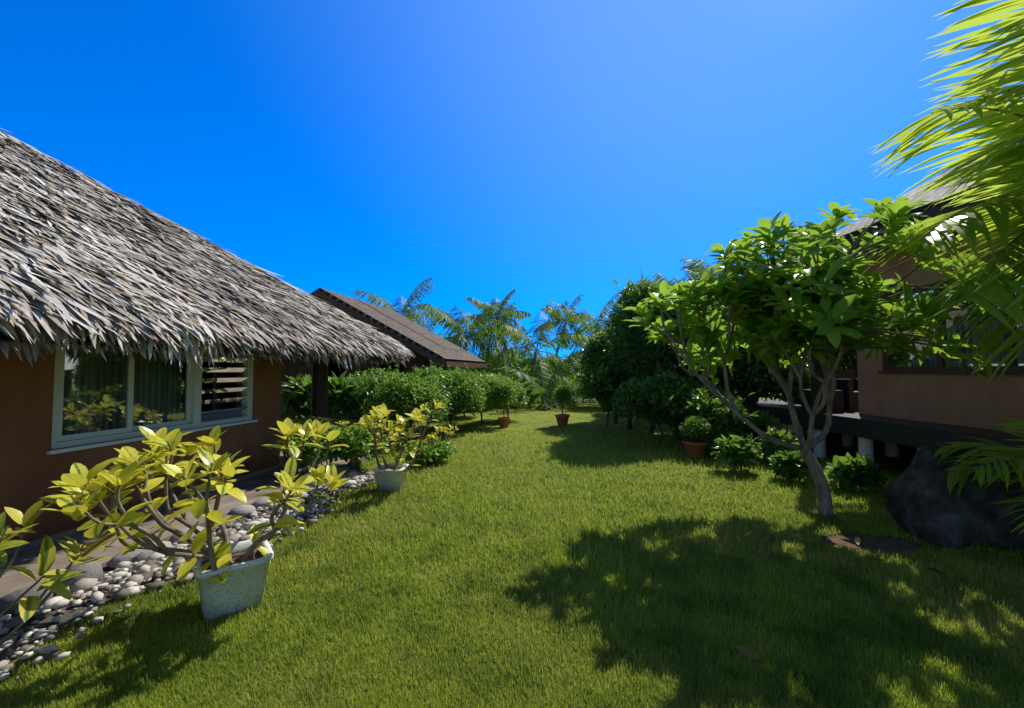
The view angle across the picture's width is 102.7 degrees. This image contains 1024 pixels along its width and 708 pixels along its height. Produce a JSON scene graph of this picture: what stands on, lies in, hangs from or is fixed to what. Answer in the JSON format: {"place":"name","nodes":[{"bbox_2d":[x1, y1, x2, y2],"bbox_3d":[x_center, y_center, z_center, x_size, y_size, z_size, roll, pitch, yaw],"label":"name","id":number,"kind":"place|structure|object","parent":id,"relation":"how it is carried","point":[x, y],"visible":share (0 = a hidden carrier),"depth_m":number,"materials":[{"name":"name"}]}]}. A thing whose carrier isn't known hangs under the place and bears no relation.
{"place":"outdoors","nodes":[
{"label":"outdoors","id":0,"kind":"place"},
{"bbox_2d":[78,336,388,423],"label":"house posts","id":1,"kind":"object","parent":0,"point":[319,395],"depth_m":7.32,"materials":[{"name":"brown wood"}]},
{"bbox_2d":[202,469,398,570],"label":"potting soil","id":2,"kind":"structure","parent":0,"point":[236,558],"depth_m":2.86,"materials":[{"name":"brown soil"}]},
{"bbox_2d":[39,398,444,583],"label":"potted crotons","id":3,"kind":"object","parent":2,"relation":"on","point":[125,470],"depth_m":2.61,"materials":[{"name":"yellow plant"}]},
{"bbox_2d":[266,416,458,476],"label":"yellow shrubs","id":4,"kind":"object","parent":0,"point":[291,442],"depth_m":6.50,"materials":[{"name":"plant"}]},
{"bbox_2d":[328,358,403,378],"bbox_3d":[-5.844,1.018,17.371,6.900,2.300,0.100,0,-2,10],"label":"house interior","id":5,"kind":"object","parent":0,"point":[334,369],"depth_m":17.58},
{"bbox_2d":[0,0,1023,367],"label":"sky","id":6,"kind":"structure","parent":0,"point":[544,151],"materials":[{"name":"blue"}]},
{"bbox_2d":[0,373,1023,707],"bbox_3d":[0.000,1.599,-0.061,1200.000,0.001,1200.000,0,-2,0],"label":"lawn","id":7,"kind":"structure","parent":0,"point":[583,417],"depth_m":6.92,"materials":[{"name":"green plant"}]},
{"bbox_2d":[0,500,118,645],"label":"croton","id":8,"kind":"object","parent":7,"relation":"on","point":[52,580],"depth_m":2.00,"materials":[{"name":"plant"}]},
{"bbox_2d":[0,342,281,549],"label":"house walls","id":9,"kind":"structure","parent":7,"relation":"on","point":[30,469],"depth_m":3.66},
{"bbox_2d":[62,346,185,434],"bbox_3d":[-4.276,0.331,4.434,0.056,1.720,1.509,0,-2,10],"label":"window glass","id":10,"kind":"object","parent":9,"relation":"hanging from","point":[92,395],"visible":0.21,"depth_m":4.40,"materials":[{"name":"clear glass"}]},
{"bbox_2d":[47,344,257,454],"bbox_3d":[-3.986,0.314,4.841,0.165,1.255,2.368,0,-2,10],"label":"window frame","id":11,"kind":"object","parent":9,"relation":"in","point":[193,397],"visible":0.5,"depth_m":4.37,"materials":[{"name":"white wood"}]},
{"bbox_2d":[201,351,248,421],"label":"louvers","id":12,"kind":"object","parent":11,"relation":"in","point":[224,380],"visible":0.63,"depth_m":5.53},
{"bbox_2d":[0,313,402,360],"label":"house roof underlay","id":13,"kind":"object","parent":9,"relation":"on","point":[3,337],"visible":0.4,"depth_m":3.43,"materials":[{"name":"brown"}]},
{"bbox_2d":[0,128,413,373],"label":"thatched roof","id":14,"kind":"structure","parent":13,"relation":"on","point":[83,256],"depth_m":4.24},
{"bbox_2d":[0,459,361,614],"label":"river stones","id":15,"kind":"object","parent":7,"relation":"on","point":[94,569],"visible":0.27,"depth_m":3.23,"materials":[{"name":"grey stone"}]},
{"bbox_2d":[0,469,375,679],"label":"pebble bed","id":16,"kind":"object","parent":7,"relation":"on","point":[143,568],"visible":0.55,"depth_m":2.94,"materials":[{"name":"grey stone"}]},
{"bbox_2d":[0,439,398,597],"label":"walkway","id":17,"kind":"structure","parent":7,"relation":"on","point":[13,580],"depth_m":3.85,"materials":[{"name":"concrete"}]},
{"bbox_2d":[193,463,408,621],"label":"square planters","id":18,"kind":"object","parent":7,"relation":"on","point":[240,588],"visible":0.8,"depth_m":2.66,"materials":[{"name":"ceramic"}]},
{"bbox_2d":[281,298,468,420],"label":"house walls","id":19,"kind":"structure","parent":7,"relation":"on","point":[290,368],"depth_m":15.81,"materials":[{"name":"brown wood"}]},
{"bbox_2d":[312,291,486,415],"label":"roof trim","id":20,"kind":"structure","parent":19,"relation":"on","point":[382,329],"depth_m":13.43,"materials":[{"name":"brown wood"}]},
{"bbox_2d":[309,288,485,363],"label":"roof","id":21,"kind":"structure","parent":20,"relation":"on","point":[411,336],"depth_m":14.78,"materials":[{"name":"wood"}]},
{"bbox_2d":[278,353,726,471],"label":"shrub leaves","id":22,"kind":"object","parent":7,"relation":"on","point":[465,398],"visible":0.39,"depth_m":8.95,"materials":[{"name":"green plant"}]},
{"bbox_2d":[359,258,729,408],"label":"palm rachises","id":23,"kind":"object","parent":7,"relation":"on","point":[506,348],"visible":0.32,"depth_m":23.99,"materials":[{"name":"green plant"}]},
{"bbox_2d":[352,251,738,410],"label":"palm trees","id":24,"kind":"object","parent":7,"relation":"on","point":[506,330],"visible":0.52,"depth_m":23.46,"materials":[{"name":"green plant"}]},
{"bbox_2d":[289,269,857,471],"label":"trees and shrubs","id":25,"kind":"object","parent":7,"relation":"on","point":[653,427],"visible":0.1,"depth_m":9.88,"materials":[{"name":"green plant"}]},
{"bbox_2d":[281,273,890,492],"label":"tree leaves","id":26,"kind":"object","parent":7,"relation":"on","point":[631,354],"visible":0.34,"depth_m":8.69,"materials":[{"name":"green plant"}]},
{"bbox_2d":[498,414,708,458],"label":"terracotta pots","id":27,"kind":"object","parent":7,"relation":"on","point":[694,449],"visible":0.88,"depth_m":7.48,"materials":[{"name":"ceramic"}]},
{"bbox_2d":[622,196,1023,518],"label":"frangipani","id":28,"kind":"object","parent":7,"relation":"on","point":[804,322],"depth_m":4.22,"materials":[{"name":"green plant"}]},
{"bbox_2d":[727,423,918,460],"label":"foundation posts","id":29,"kind":"object","parent":7,"relation":"on","point":[865,446],"visible":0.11,"depth_m":7.48,"materials":[{"name":"grey concrete"}]},
{"bbox_2d":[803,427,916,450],"bbox_3d":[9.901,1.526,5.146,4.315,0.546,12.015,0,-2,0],"label":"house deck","id":30,"kind":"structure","parent":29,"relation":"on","point":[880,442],"depth_m":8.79,"materials":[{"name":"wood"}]},
{"bbox_2d":[742,399,1023,462],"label":"house deck","id":31,"kind":"structure","parent":29,"relation":"on","point":[914,433],"depth_m":6.08,"materials":[{"name":"wood"}]},
{"bbox_2d":[731,370,858,411],"bbox_3d":[6.472,0.732,8.925,1.982,0.777,2.878,0,-2,0],"label":"chair","id":32,"kind":"object","parent":31,"relation":"on","point":[845,398],"visible":0.33,"depth_m":7.77,"materials":[{"name":"wood"}]},
{"bbox_2d":[734,523,944,659],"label":"fallen leaves","id":33,"kind":"object","parent":7,"relation":"on","point":[744,650],"visible":0.84,"depth_m":2.27,"materials":[{"name":"brown plant"}]},
{"bbox_2d":[820,532,922,560],"bbox_3d":[3.348,1.743,3.798,0.946,0.001,0.604,1,-2,-18],"label":"stepping stone","id":34,"kind":"object","parent":7,"relation":"on","point":[885,544],"visible":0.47,"depth_m":3.77,"materials":[{"name":"grey stone"}]},
{"bbox_2d":[810,181,1023,412],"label":"roof timber","id":35,"kind":"object","parent":7,"relation":"on","point":[930,213],"visible":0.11,"depth_m":5.58,"materials":[{"name":"brown wood"}]},
{"bbox_2d":[931,285,1023,365],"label":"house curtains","id":36,"kind":"object","parent":35,"relation":"attached to","point":[998,358],"visible":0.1,"depth_m":5.86,"materials":[{"name":"grey fabric"}]},
{"bbox_2d":[884,442,1023,549],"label":"boulder","id":37,"kind":"object","parent":7,"relation":"on","point":[921,503],"visible":0.75,"depth_m":3.65,"materials":[{"name":"grey stone"}]},
{"bbox_2d":[920,107,1023,473],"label":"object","id":38,"kind":"object","parent":7,"relation":"on","point":[1019,115],"visible":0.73,"depth_m":3.28,"materials":[{"name":"green plant"}]},
{"bbox_2d":[864,0,1023,535],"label":"palm fronds","id":39,"kind":"object","parent":38,"relation":"attached to","point":[1004,153],"visible":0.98,"depth_m":3.23,"materials":[{"name":"green plant"}]},
{"bbox_2d":[856,196,1023,430],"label":"house walls","id":40,"kind":"structure","parent":0,"point":[973,400],"depth_m":6.07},
{"bbox_2d":[836,159,1000,240],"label":"roof","id":41,"kind":"structure","parent":40,"relation":"on","point":[935,194],"depth_m":5.89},
{"bbox_2d":[877,269,1023,374],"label":"house window frames","id":42,"kind":"structure","parent":40,"relation":"in","point":[940,368],"depth_m":5.99,"materials":[{"name":"brown wood"}]},
{"bbox_2d":[889,291,933,366],"bbox_3d":[6.539,-0.511,2.982,0.001,1.290,7.800,0,-2,-4],"label":"house window glass","id":43,"kind":"object","parent":42,"relation":"in","point":[903,358],"visible":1,"depth_m":6.48,"materials":[{"name":"clear glass"}]}
]}

